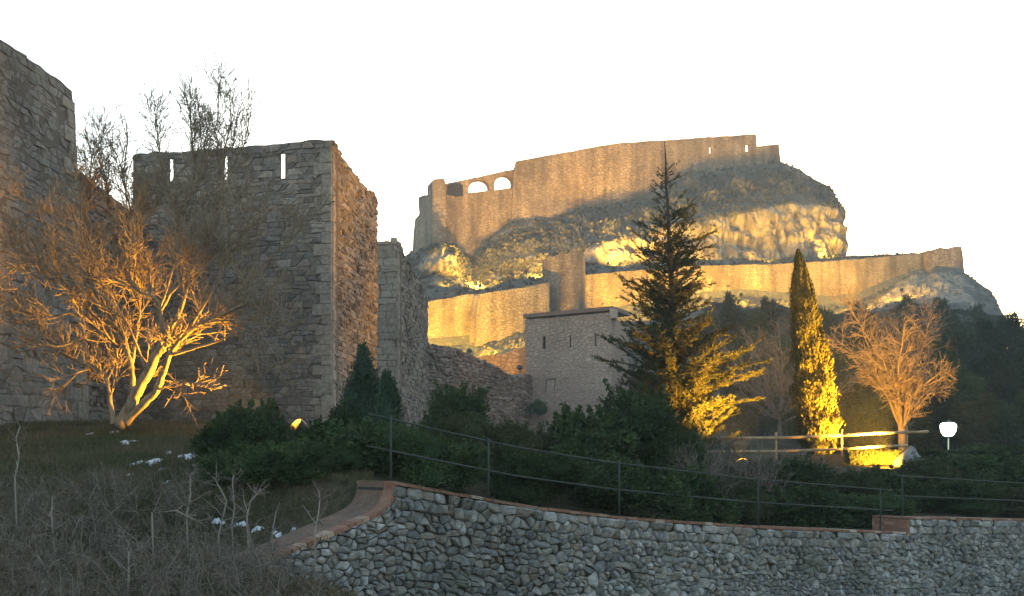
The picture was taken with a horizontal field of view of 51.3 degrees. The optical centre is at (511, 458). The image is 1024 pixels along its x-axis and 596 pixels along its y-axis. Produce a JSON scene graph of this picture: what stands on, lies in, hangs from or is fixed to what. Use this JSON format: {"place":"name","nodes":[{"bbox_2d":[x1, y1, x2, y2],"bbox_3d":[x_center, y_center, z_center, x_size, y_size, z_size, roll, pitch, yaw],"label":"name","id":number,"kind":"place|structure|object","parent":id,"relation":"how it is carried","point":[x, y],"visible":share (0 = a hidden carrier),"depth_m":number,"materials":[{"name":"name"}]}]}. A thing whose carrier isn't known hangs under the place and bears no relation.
{"place":"outdoors","nodes":[
{"label":"outdoors","id":0,"kind":"place"},
{"bbox_2d":[0,370,1023,595],"bbox_3d":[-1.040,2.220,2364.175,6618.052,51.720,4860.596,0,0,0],"label":"ground","id":1,"kind":"structure","parent":0,"point":[346,490],"depth_m":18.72,"materials":[{"name":"plant"}]},
{"bbox_2d":[1,410,30,529],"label":"bare shrub","id":2,"kind":"object","parent":1,"relation":"on","point":[19,459],"visible":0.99,"depth_m":14.58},
{"bbox_2d":[0,40,89,424],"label":"old wall tower","id":3,"kind":"structure","parent":1,"relation":"on","point":[37,114],"depth_m":33.13,"materials":[{"name":"stone"}]},
{"bbox_2d":[25,486,70,558],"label":"bare shrub","id":4,"kind":"object","parent":1,"relation":"on","point":[51,518],"visible":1,"depth_m":12.67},
{"bbox_2d":[78,173,139,422],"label":"curtain wall","id":5,"kind":"structure","parent":1,"relation":"on","point":[98,407],"depth_m":40.19,"materials":[{"name":"stone"}]},
{"bbox_2d":[108,543,161,595],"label":"bare shrub","id":6,"kind":"object","parent":1,"relation":"on","point":[127,570],"visible":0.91,"depth_m":10.32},
{"bbox_2d":[0,49,341,429],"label":"bare tree","id":7,"kind":"object","parent":1,"relation":"on","point":[132,409],"visible":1,"depth_m":28.10,"materials":[{"name":"brown plant"}]},
{"bbox_2d":[0,459,347,595],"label":"undergrowth","id":8,"kind":"object","parent":1,"relation":"on","point":[223,578],"visible":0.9,"depth_m":11.88,"materials":[{"name":"plant"}]},
{"bbox_2d":[151,487,211,555],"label":"bare shrub","id":9,"kind":"object","parent":1,"relation":"on","point":[196,521],"visible":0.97,"depth_m":13.17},
{"bbox_2d":[86,431,295,537],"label":"snow","id":10,"kind":"structure","parent":1,"relation":"on","point":[243,523],"depth_m":15.88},
{"bbox_2d":[174,464,211,552],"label":"bare shrub","id":11,"kind":"object","parent":1,"relation":"on","point":[189,497],"visible":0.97,"depth_m":13.68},
{"bbox_2d":[197,461,251,555],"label":"bare shrub","id":12,"kind":"object","parent":1,"relation":"on","point":[215,479],"visible":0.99,"depth_m":13.88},
{"bbox_2d":[191,447,260,488],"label":"evergreen bush","id":13,"kind":"object","parent":1,"relation":"on","point":[225,460],"visible":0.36,"depth_m":17.11,"materials":[{"name":"green plant"}]},
{"bbox_2d":[205,459,248,561],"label":"bare shrub","id":14,"kind":"object","parent":1,"relation":"on","point":[233,491],"visible":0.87,"depth_m":14.31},
{"bbox_2d":[184,401,279,464],"bbox_3d":[-5.363,-0.336,20.677,1.852,1.521,1.556,0,0,40],"label":"evergreen bush","id":15,"kind":"object","parent":1,"relation":"on","point":[230,431],"visible":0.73,"depth_m":20.29,"materials":[{"name":"green plant"}]},
{"bbox_2d":[228,481,269,556],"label":"bare shrub","id":16,"kind":"object","parent":1,"relation":"on","point":[257,493],"visible":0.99,"depth_m":14.04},
{"bbox_2d":[132,139,378,424],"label":"square tower","id":17,"kind":"structure","parent":1,"relation":"on","point":[333,286],"depth_m":42.90,"materials":[{"name":"stone"}]},
{"bbox_2d":[238,396,291,449],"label":"evergreen bush","id":18,"kind":"object","parent":1,"relation":"on","point":[270,417],"visible":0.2,"depth_m":21.21,"materials":[{"name":"green plant"}]},
{"bbox_2d":[225,438,330,487],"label":"evergreen bush","id":19,"kind":"object","parent":1,"relation":"on","point":[279,464],"visible":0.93,"depth_m":16.59,"materials":[{"name":"green plant"}]},
{"bbox_2d":[261,501,294,569],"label":"bare shrub","id":20,"kind":"object","parent":1,"relation":"on","point":[273,529],"visible":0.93,"depth_m":13.66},
{"bbox_2d":[280,420,312,441],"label":"bush","id":21,"kind":"object","parent":1,"relation":"on","point":[293,430],"visible":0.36,"depth_m":23.79,"materials":[{"name":"green plant"}]},
{"bbox_2d":[295,480,334,581],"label":"bare shrub","id":22,"kind":"object","parent":1,"relation":"on","point":[317,521],"visible":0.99,"depth_m":13.93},
{"bbox_2d":[286,437,363,476],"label":"evergreen bush","id":23,"kind":"object","parent":1,"relation":"on","point":[340,459],"visible":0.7,"depth_m":16.86,"materials":[{"name":"green plant"}]},
{"bbox_2d":[298,397,361,440],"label":"evergreen bush","id":24,"kind":"object","parent":1,"relation":"on","point":[339,412],"visible":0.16,"depth_m":21.22,"materials":[{"name":"green plant"}]},
{"bbox_2d":[295,416,401,473],"bbox_3d":[-2.846,-0.172,18.500,1.880,1.134,2.488,0,0,-20],"label":"evergreen bush","id":25,"kind":"object","parent":1,"relation":"on","point":[359,436],"visible":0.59,"depth_m":17.82,"materials":[{"name":"green plant"}]},
{"bbox_2d":[335,339,380,422],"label":"juniper bush","id":26,"kind":"object","parent":1,"relation":"on","point":[360,388],"visible":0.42,"depth_m":21.81,"materials":[{"name":"green plant"}]},
{"bbox_2d":[356,368,404,435],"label":"juniper bush","id":27,"kind":"object","parent":1,"relation":"on","point":[388,402],"visible":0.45,"depth_m":21.38,"materials":[{"name":"green plant"}]},
{"bbox_2d":[376,237,428,425],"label":"narrow tower","id":28,"kind":"structure","parent":1,"relation":"on","point":[402,328],"depth_m":62.02,"materials":[{"name":"stone"}]},
{"bbox_2d":[366,414,456,475],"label":"evergreen bush","id":29,"kind":"object","parent":1,"relation":"on","point":[409,440],"visible":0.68,"depth_m":17.76,"materials":[{"name":"green plant"}]},
{"bbox_2d":[398,436,495,492],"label":"evergreen bush","id":30,"kind":"object","parent":1,"relation":"on","point":[428,473],"visible":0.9,"depth_m":17.63,"materials":[{"name":"green plant"}]},
{"bbox_2d":[417,379,497,437],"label":"evergreen bush","id":31,"kind":"object","parent":1,"relation":"on","point":[458,400],"visible":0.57,"depth_m":29.56,"materials":[{"name":"green plant"}]},
{"bbox_2d":[427,342,532,430],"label":"ruined wall","id":32,"kind":"structure","parent":1,"relation":"on","point":[509,396],"depth_m":85.72,"materials":[{"name":"stone"}]},
{"bbox_2d":[428,405,540,480],"bbox_3d":[-0.548,-0.302,20.937,2.204,1.554,2.399,0,0,-41],"label":"olive shrub","id":33,"kind":"object","parent":1,"relation":"on","point":[509,435],"visible":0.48,"depth_m":20.74,"materials":[{"name":"green plant"}]},
{"bbox_2d":[427,282,549,345],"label":"castle wall","id":34,"kind":"structure","parent":1,"relation":"on","point":[484,317],"depth_m":152.92,"materials":[{"name":"stone"}]},
{"bbox_2d":[474,347,525,374],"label":"wall fragment","id":35,"kind":"object","parent":1,"relation":"on","point":[509,360],"depth_m":110.65,"materials":[{"name":"stone"}]},
{"bbox_2d":[486,421,564,461],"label":"olive shrub","id":36,"kind":"object","parent":1,"relation":"on","point":[546,443],"visible":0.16,"depth_m":21.79,"materials":[{"name":"green plant"}]},
{"bbox_2d":[480,443,589,505],"bbox_3d":[0.461,0.342,18.950,2.128,1.224,2.303,0,0,12],"label":"evergreen bush","id":37,"kind":"object","parent":1,"relation":"on","point":[521,490],"visible":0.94,"depth_m":18.40,"materials":[{"name":"green plant"}]},
{"bbox_2d":[526,398,547,415],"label":"evergreen bush","id":38,"kind":"object","parent":1,"relation":"on","point":[539,407],"visible":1,"depth_m":92.63,"materials":[{"name":"green plant"}]},
{"bbox_2d":[523,306,630,431],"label":"guardhouse","id":39,"kind":"structure","parent":1,"relation":"on","point":[562,363],"depth_m":93.80,"materials":[{"name":"stone"}]},
{"bbox_2d":[543,401,640,490],"bbox_3d":[1.492,-0.223,22.471,2.407,2.002,3.185,0,0,-2],"label":"evergreen bush","id":40,"kind":"object","parent":1,"relation":"on","point":[589,436],"visible":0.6,"depth_m":22.03,"materials":[{"name":"green plant"}]},
{"bbox_2d":[223,480,1023,595],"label":"retaining wall","id":41,"kind":"structure","parent":1,"relation":"on","point":[393,538],"depth_m":18.01,"materials":[{"name":"stone"}]},
{"bbox_2d":[368,413,892,530],"bbox_3d":[3.257,0.515,19.773,14.022,2.320,0.265,0,0,-40],"label":"railing","id":42,"kind":"object","parent":41,"relation":"on","point":[488,470],"visible":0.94,"depth_m":18.12,"materials":[{"name":"metal"}]},
{"bbox_2d":[890,474,1023,515],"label":"railing","id":43,"kind":"object","parent":41,"relation":"on","point":[902,475],"visible":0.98,"depth_m":25.57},
{"bbox_2d":[561,450,698,519],"bbox_3d":[2.177,0.525,20.253,2.573,1.370,2.324,0,0,-16],"label":"evergreen bush","id":44,"kind":"object","parent":1,"relation":"on","point":[636,478],"visible":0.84,"depth_m":19.75,"materials":[{"name":"green plant"}]},
{"bbox_2d":[591,378,691,479],"bbox_3d":[2.917,-0.390,23.925,2.430,2.794,2.891,0,0,40],"label":"evergreen bush","id":45,"kind":"object","parent":1,"relation":"on","point":[653,416],"visible":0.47,"depth_m":23.39,"materials":[{"name":"green plant"}]},
{"bbox_2d":[591,139,772,453],"bbox_3d":[5.339,-4.729,34.135,5.760,10.874,5.434,0,0,-33],"label":"fir tree","id":46,"kind":"object","parent":1,"relation":"on","point":[665,342],"visible":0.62,"depth_m":33.42,"materials":[{"name":"green plant"}]},
{"bbox_2d":[646,417,721,490],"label":"evergreen bush","id":47,"kind":"object","parent":1,"relation":"on","point":[682,437],"visible":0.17,"depth_m":24.45,"materials":[{"name":"green plant"}]},
{"bbox_2d":[652,432,740,497],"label":"bare bush","id":48,"kind":"object","parent":1,"relation":"on","point":[689,461],"visible":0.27,"depth_m":23.40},
{"bbox_2d":[655,463,748,523],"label":"evergreen bush","id":49,"kind":"object","parent":1,"relation":"on","point":[717,511],"visible":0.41,"depth_m":22.01,"materials":[{"name":"green plant"}]},
{"bbox_2d":[711,290,753,436],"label":"pine tree","id":50,"kind":"object","parent":1,"relation":"on","point":[729,305],"visible":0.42,"depth_m":99.72,"materials":[{"name":"green plant"}]},
{"bbox_2d":[698,423,782,493],"bbox_3d":[5.126,0.362,26.165,2.165,2.745,2.652,0,0,-19],"label":"bare bush","id":51,"kind":"object","parent":1,"relation":"on","point":[730,465],"visible":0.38,"depth_m":25.75,"materials":[{"name":"plant"}]},
{"bbox_2d":[717,466,781,525],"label":"olive shrub","id":52,"kind":"object","parent":1,"relation":"on","point":[745,492],"visible":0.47,"depth_m":23.78,"materials":[{"name":"green plant"}]},
{"bbox_2d":[717,306,791,436],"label":"pine tree","id":53,"kind":"object","parent":1,"relation":"on","point":[753,325],"visible":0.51,"depth_m":89.80,"materials":[{"name":"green plant"}]},
{"bbox_2d":[716,441,803,497],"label":"bare bush","id":54,"kind":"object","parent":1,"relation":"on","point":[771,472],"visible":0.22,"depth_m":26.91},
{"bbox_2d":[747,295,785,436],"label":"pine tree","id":55,"kind":"object","parent":1,"relation":"on","point":[771,311],"visible":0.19,"depth_m":97.73,"materials":[{"name":"green plant"}]},
{"bbox_2d":[763,335,796,435],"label":"pine tree","id":56,"kind":"object","parent":1,"relation":"on","point":[784,347],"visible":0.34,"depth_m":79.81,"materials":[{"name":"green plant"}]},
{"bbox_2d":[709,315,860,435],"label":"grey tree","id":57,"kind":"object","parent":1,"relation":"on","point":[769,403],"visible":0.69,"depth_m":61.72,"materials":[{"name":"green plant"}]},
{"bbox_2d":[747,453,835,503],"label":"evergreen bush","id":58,"kind":"object","parent":1,"relation":"on","point":[807,472],"visible":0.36,"depth_m":27.55,"materials":[{"name":"green plant"}]},
{"bbox_2d":[782,396,800,444],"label":"pine tree","id":59,"kind":"object","parent":1,"relation":"on","point":[790,428],"visible":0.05,"depth_m":65.64,"materials":[{"name":"green plant"}]},
{"bbox_2d":[748,484,860,528],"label":"evergreen bush","id":60,"kind":"object","parent":1,"relation":"on","point":[806,516],"visible":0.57,"depth_m":24.17,"materials":[{"name":"green plant"}]},
{"bbox_2d":[786,249,845,454],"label":"cypress tree","id":61,"kind":"object","parent":1,"relation":"on","point":[815,399],"visible":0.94,"depth_m":41.54,"materials":[{"name":"green plant"}]},
{"bbox_2d":[708,427,928,459],"bbox_3d":[11.361,-0.423,39.888,10.067,1.584,0.288,0,0,-17],"label":"timber fence","id":62,"kind":"object","parent":1,"relation":"on","point":[841,435],"visible":0.81,"depth_m":39.98,"materials":[{"name":"wood"}]},
{"bbox_2d":[817,306,846,365],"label":"pine tree","id":63,"kind":"object","parent":1,"relation":"on","point":[825,316],"visible":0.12,"depth_m":99.48,"materials":[{"name":"green plant"}]},
{"bbox_2d":[832,404,863,452],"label":"pine tree","id":64,"kind":"object","parent":1,"relation":"on","point":[850,428],"visible":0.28,"depth_m":59.33,"materials":[{"name":"green plant"}]},
{"bbox_2d":[829,334,875,385],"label":"pine tree","id":65,"kind":"object","parent":1,"relation":"on","point":[834,352],"visible":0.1,"depth_m":79.83,"materials":[{"name":"green plant"}]},
{"bbox_2d":[814,467,896,499],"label":"olive shrub","id":66,"kind":"object","parent":1,"relation":"on","point":[857,481],"visible":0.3,"depth_m":27.98,"materials":[{"name":"green plant"}]},
{"bbox_2d":[839,300,873,374],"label":"pine tree","id":67,"kind":"object","parent":1,"relation":"on","point":[850,326],"visible":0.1,"depth_m":109.61,"materials":[{"name":"green plant"}]},
{"bbox_2d":[836,382,877,449],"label":"pine tree","id":68,"kind":"object","parent":1,"relation":"on","point":[849,403],"visible":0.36,"depth_m":61.61,"materials":[{"name":"green plant"}]},
{"bbox_2d":[832,346,886,409],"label":"pine tree","id":69,"kind":"object","parent":1,"relation":"on","point":[852,371],"visible":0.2,"depth_m":75.66,"materials":[{"name":"green plant"}]},
{"bbox_2d":[837,317,887,391],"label":"pine tree","id":70,"kind":"object","parent":1,"relation":"on","point":[867,328],"visible":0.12,"depth_m":83.33,"materials":[{"name":"green plant"}]},
{"bbox_2d":[843,394,897,450],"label":"pine tree","id":71,"kind":"object","parent":1,"relation":"on","point":[873,414],"visible":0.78,"depth_m":59.63,"materials":[{"name":"green plant"}]},
{"bbox_2d":[843,367,897,445],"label":"pine tree","id":72,"kind":"object","parent":1,"relation":"on","point":[868,393],"visible":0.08,"depth_m":68.05,"materials":[{"name":"green plant"}]},
{"bbox_2d":[825,488,921,529],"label":"evergreen bush","id":73,"kind":"object","parent":1,"relation":"on","point":[865,517],"visible":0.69,"depth_m":25.61,"materials":[{"name":"green plant"}]},
{"bbox_2d":[843,448,903,464],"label":"hedge","id":74,"kind":"object","parent":1,"relation":"on","point":[866,457],"visible":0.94,"depth_m":38.37,"materials":[{"name":"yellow plant"}]},
{"bbox_2d":[824,282,956,450],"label":"bare tree","id":75,"kind":"object","parent":1,"relation":"on","point":[903,413],"visible":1,"depth_m":49.85,"materials":[{"name":"brown plant"}]},
{"bbox_2d":[841,463,939,512],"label":"evergreen bush","id":76,"kind":"object","parent":1,"relation":"on","point":[888,479],"visible":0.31,"depth_m":28.51,"materials":[{"name":"green plant"}]},
{"bbox_2d":[880,317,920,402],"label":"pine tree","id":77,"kind":"object","parent":1,"relation":"on","point":[900,328],"visible":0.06,"depth_m":85.77,"materials":[{"name":"green plant"}]},
{"bbox_2d":[874,391,936,450],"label":"pine tree","id":78,"kind":"object","parent":1,"relation":"on","point":[893,426],"visible":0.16,"depth_m":63.51,"materials":[{"name":"green plant"}]},
{"bbox_2d":[893,446,922,466],"bbox_3d":[14.155,0.125,38.024,1.064,1.164,1.104,0,0,0],"label":"boulder","id":79,"kind":"object","parent":1,"relation":"on","point":[907,452],"visible":0.45,"depth_m":37.81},
{"bbox_2d":[893,293,924,351],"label":"pine tree","id":80,"kind":"object","parent":1,"relation":"on","point":[904,304],"visible":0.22,"depth_m":111.62,"materials":[{"name":"green plant"}]},
{"bbox_2d":[889,451,969,485],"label":"olive shrub","id":81,"kind":"object","parent":1,"relation":"on","point":[925,467],"visible":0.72,"depth_m":32.03,"materials":[{"name":"green plant"}]},
{"bbox_2d":[892,328,967,420],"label":"pine tree","id":82,"kind":"object","parent":1,"relation":"on","point":[936,351],"visible":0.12,"depth_m":71.31,"materials":[{"name":"green plant"}]},
{"bbox_2d":[903,448,957,459],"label":"evergreen bush","id":83,"kind":"object","parent":1,"relation":"on","point":[931,451],"visible":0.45,"depth_m":39.10,"materials":[{"name":"green plant"}]},
{"bbox_2d":[908,387,971,449],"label":"pine tree","id":84,"kind":"object","parent":1,"relation":"on","point":[936,418],"visible":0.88,"depth_m":57.52,"materials":[{"name":"green plant"}]},
{"bbox_2d":[921,296,959,352],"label":"pine tree","id":85,"kind":"object","parent":1,"relation":"on","point":[941,303],"visible":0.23,"depth_m":107.50,"materials":[{"name":"green plant"}]},
{"bbox_2d":[940,420,956,449],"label":"street lamp","id":86,"kind":"object","parent":1,"relation":"on","point":[948,428],"visible":0.88,"depth_m":43.80,"materials":[{"name":"glass"}]},
{"bbox_2d":[928,319,969,370],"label":"pine tree","id":87,"kind":"object","parent":1,"relation":"on","point":[944,329],"visible":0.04,"depth_m":89.72,"materials":[{"name":"green plant"}]},
{"bbox_2d":[895,473,1011,517],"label":"evergreen bush","id":88,"kind":"object","parent":1,"relation":"on","point":[957,488],"visible":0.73,"depth_m":28.22,"materials":[{"name":"green plant"}]},
{"bbox_2d":[925,357,989,448],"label":"pine tree","id":89,"kind":"object","parent":1,"relation":"on","point":[962,383],"visible":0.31,"depth_m":61.59,"materials":[{"name":"green plant"}]},
{"bbox_2d":[940,323,992,413],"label":"pine tree","id":90,"kind":"object","parent":1,"relation":"on","point":[967,348],"visible":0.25,"depth_m":73.54,"materials":[{"name":"green plant"}]},
{"bbox_2d":[934,396,1004,449],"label":"pine tree","id":91,"kind":"object","parent":1,"relation":"on","point":[973,398],"visible":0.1,"depth_m":59.57,"materials":[{"name":"green plant"}]},
{"bbox_2d":[956,303,989,341],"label":"pine tree","id":92,"kind":"object","parent":1,"relation":"on","point":[974,312],"visible":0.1,"depth_m":103.79,"materials":[{"name":"green plant"}]},
{"bbox_2d":[942,447,1007,454],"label":"evergreen bush","id":93,"kind":"object","parent":1,"relation":"on","point":[971,450],"visible":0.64,"depth_m":41.13,"materials":[{"name":"green plant"}]},
{"bbox_2d":[937,450,1023,476],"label":"evergreen bush","id":94,"kind":"object","parent":1,"relation":"on","point":[960,462],"visible":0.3,"depth_m":33.09,"materials":[{"name":"green plant"}]},
{"bbox_2d":[965,318,1009,397],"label":"pine tree","id":95,"kind":"object","parent":1,"relation":"on","point":[990,332],"visible":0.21,"depth_m":75.54,"materials":[{"name":"green plant"}]},
{"bbox_2d":[953,393,1023,448],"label":"pine tree","id":96,"kind":"object","parent":1,"relation":"on","point":[989,400],"visible":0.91,"depth_m":55.54,"materials":[{"name":"green plant"}]},
{"bbox_2d":[955,456,1023,504],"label":"evergreen bush","id":97,"kind":"object","parent":1,"relation":"on","point":[1014,473],"visible":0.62,"depth_m":31.73,"materials":[{"name":"green plant"}]},
{"bbox_2d":[972,444,1023,457],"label":"evergreen bush","id":98,"kind":"object","parent":1,"relation":"on","point":[1014,450],"visible":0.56,"depth_m":41.35,"materials":[{"name":"green plant"}]},
{"bbox_2d":[982,485,1023,516],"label":"olive shrub","id":99,"kind":"object","parent":1,"relation":"on","point":[1013,508],"visible":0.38,"depth_m":29.66,"materials":[{"name":"green plant"}]},
{"bbox_2d":[983,310,1023,395],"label":"pine tree","id":100,"kind":"object","parent":1,"relation":"on","point":[1013,328],"visible":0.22,"depth_m":77.59,"materials":[{"name":"green plant"}]},
{"bbox_2d":[0,0,1023,323],"label":"sky","id":101,"kind":"structure","parent":0,"point":[912,111],"materials":[{"name":"white"}]},
{"bbox_2d":[405,162,1002,378],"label":"hill","id":102,"kind":"structure","parent":0,"point":[768,231],"depth_m":195.29,"materials":[{"name":"stone"}]},
{"bbox_2d":[542,252,585,310],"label":"round tower","id":103,"kind":"structure","parent":102,"relation":"on","point":[563,275],"depth_m":161.98,"materials":[{"name":"stone"}]},
{"bbox_2d":[412,134,780,256],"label":"castle","id":104,"kind":"structure","parent":102,"relation":"on","point":[541,187],"depth_m":203.73,"materials":[{"name":"stone"}]},
{"bbox_2d":[407,161,1000,379],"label":"scrub","id":105,"kind":"object","parent":102,"relation":"on","point":[509,265],"visible":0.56,"depth_m":188.40,"materials":[{"name":"plant"}]},
{"bbox_2d":[693,313,720,348],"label":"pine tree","id":106,"kind":"object","parent":102,"relation":"on","point":[709,329],"visible":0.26,"depth_m":134.23,"materials":[{"name":"green plant"}]},
{"bbox_2d":[585,253,924,307],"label":"long castle wall","id":107,"kind":"structure","parent":102,"relation":"on","point":[605,289],"depth_m":186.48,"materials":[{"name":"stone"}]},
{"bbox_2d":[771,317,791,344],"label":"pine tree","id":108,"kind":"object","parent":102,"relation":"on","point":[782,325],"visible":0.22,"depth_m":137.99,"materials":[{"name":"green plant"}]},
{"bbox_2d":[918,246,964,271],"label":"end bastion","id":109,"kind":"object","parent":102,"relation":"on","point":[951,257],"visible":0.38,"depth_m":207.98,"materials":[{"name":"stone"}]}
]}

